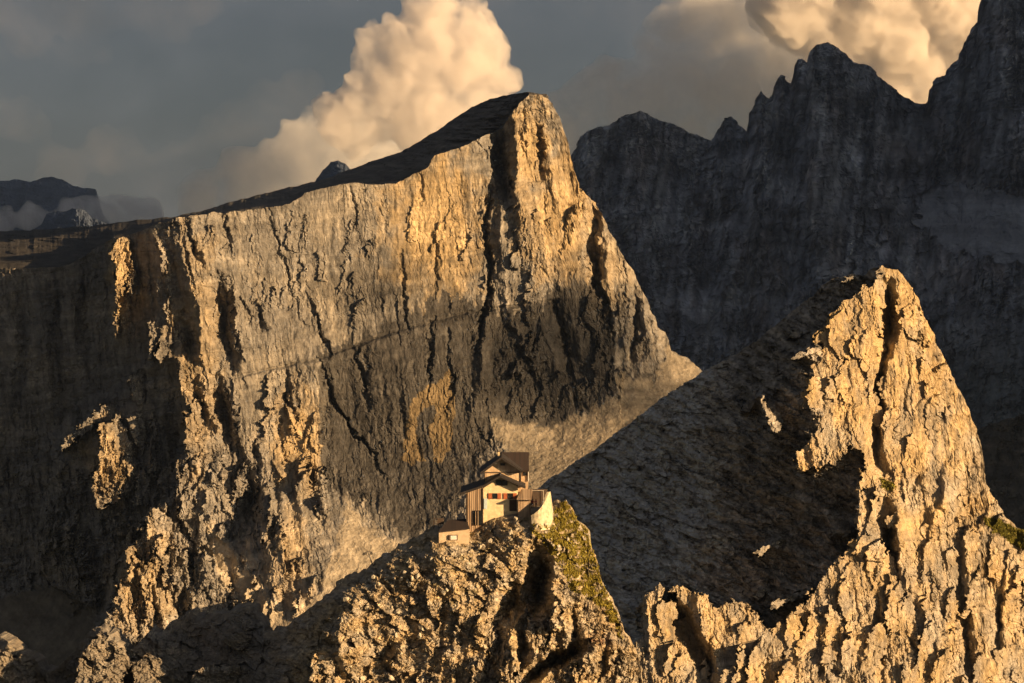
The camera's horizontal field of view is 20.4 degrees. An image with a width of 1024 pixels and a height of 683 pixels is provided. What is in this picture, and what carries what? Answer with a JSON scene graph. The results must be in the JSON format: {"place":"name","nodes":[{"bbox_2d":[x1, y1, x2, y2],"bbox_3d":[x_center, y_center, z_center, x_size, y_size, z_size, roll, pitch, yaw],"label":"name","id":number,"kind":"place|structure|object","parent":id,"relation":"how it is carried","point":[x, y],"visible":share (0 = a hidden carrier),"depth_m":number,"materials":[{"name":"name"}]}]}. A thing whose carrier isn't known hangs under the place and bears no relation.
{"place":"outdoors","nodes":[
{"label":"outdoors","id":0,"kind":"place"},
{"bbox_2d":[0,177,109,230],"bbox_3d":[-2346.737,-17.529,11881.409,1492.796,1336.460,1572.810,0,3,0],"label":"mountains","id":1,"kind":"structure","parent":0,"point":[27,205],"depth_m":11596.30,"materials":[{"name":"grey stone"}]},
{"bbox_2d":[32,208,106,229],"bbox_3d":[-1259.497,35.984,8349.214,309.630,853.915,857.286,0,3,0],"label":"hill","id":2,"kind":"structure","parent":0,"point":[72,217],"depth_m":8177.48,"materials":[{"name":"grey stone"}]},
{"bbox_2d":[0,499,642,682],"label":"rocky hill","id":3,"kind":"structure","parent":0,"point":[509,619],"depth_m":536.44,"materials":[{"name":"stone"}]},
{"bbox_2d":[362,551,375,565],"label":"cableway mast","id":4,"kind":"object","parent":3,"relation":"on","point":[365,553],"visible":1,"depth_m":545.50,"materials":[{"name":"metal"}]},
{"bbox_2d":[418,624,423,630],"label":"boulder","id":5,"kind":"object","parent":3,"relation":"on","point":[420,627],"visible":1,"depth_m":534.01,"materials":[{"name":"stone"}]},
{"bbox_2d":[433,518,443,528],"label":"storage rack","id":6,"kind":"object","parent":3,"relation":"on","point":[440,521],"visible":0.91,"depth_m":544.70,"materials":[{"name":"brown wood"}]},
{"bbox_2d":[438,519,469,543],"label":"stone annex","id":7,"kind":"object","parent":3,"relation":"on","point":[456,530],"visible":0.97,"depth_m":539.13,"materials":[{"name":"white paint"}]},
{"bbox_2d":[448,535,457,539],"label":"window","id":8,"kind":"structure","parent":7,"relation":"in","point":[450,537],"depth_m":539.02,"materials":[{"name":"grey glass"}]},
{"bbox_2d":[460,451,532,531],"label":"mountain hut","id":9,"kind":"object","parent":3,"relation":"on","point":[500,489],"visible":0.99,"depth_m":542.37,"materials":[{"name":"beige paint"}]},
{"bbox_2d":[473,510,481,524],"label":"window","id":10,"kind":"structure","parent":9,"relation":"in","point":[478,512],"depth_m":542.32,"materials":[{"name":"brown glass"}]},
{"bbox_2d":[488,493,500,498],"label":"window","id":11,"kind":"structure","parent":9,"relation":"in","point":[490,495],"depth_m":541.92,"materials":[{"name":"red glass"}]},
{"bbox_2d":[496,480,507,484],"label":"window","id":12,"kind":"structure","parent":9,"relation":"in","point":[498,482],"depth_m":541.92,"materials":[{"name":"black glass"}]},
{"bbox_2d":[504,493,516,498],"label":"window","id":13,"kind":"structure","parent":9,"relation":"in","point":[506,495],"depth_m":541.92,"materials":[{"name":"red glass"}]},
{"bbox_2d":[509,500,516,510],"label":"door","id":14,"kind":"structure","parent":9,"relation":"in","point":[512,503],"depth_m":542.19,"materials":[{"name":"brown wood"}]},
{"bbox_2d":[531,489,553,529],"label":"terrace","id":15,"kind":"structure","parent":3,"relation":"on","point":[542,512],"depth_m":538.96,"materials":[{"name":"stone"}]},
{"bbox_2d":[315,161,348,181],"bbox_3d":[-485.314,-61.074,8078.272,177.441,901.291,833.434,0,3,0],"label":"peak","id":16,"kind":"structure","parent":0,"point":[333,168],"depth_m":7902.46,"materials":[{"name":"grey stone"}]},
{"bbox_2d":[0,92,701,665],"bbox_3d":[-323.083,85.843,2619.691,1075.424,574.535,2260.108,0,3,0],"label":"mountain","id":17,"kind":"structure","parent":0,"point":[284,406],"depth_m":1797.90,"materials":[{"name":"stone"}]},
{"bbox_2d":[0,0,980,223],"label":"sky","id":18,"kind":"structure","parent":0,"point":[160,108],"materials":[{"name":"grey"}]},
{"bbox_2d":[530,501,623,638],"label":"grass","id":19,"kind":"structure","parent":0,"point":[596,600],"depth_m":539.51,"materials":[{"name":"green plant"}]},
{"bbox_2d":[538,265,1023,682],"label":"rock peak","id":20,"kind":"object","parent":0,"point":[742,515],"visible":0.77,"depth_m":748.69,"materials":[{"name":"stone"}]},
{"bbox_2d":[879,476,1023,548],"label":"grass","id":21,"kind":"structure","parent":20,"relation":"on","point":[1003,529],"depth_m":745.09,"materials":[{"name":"green plant"}]},
{"bbox_2d":[571,0,1023,429],"bbox_3d":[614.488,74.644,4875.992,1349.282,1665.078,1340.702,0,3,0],"label":"mountain range","id":22,"kind":"structure","parent":0,"point":[732,237],"depth_m":5030.32,"materials":[{"name":"grey stone"}]},
{"bbox_2d":[977,414,1023,530],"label":"dark hill","id":23,"kind":"structure","parent":0,"point":[1002,443],"depth_m":2555.22,"materials":[{"name":"stone"}]}
]}

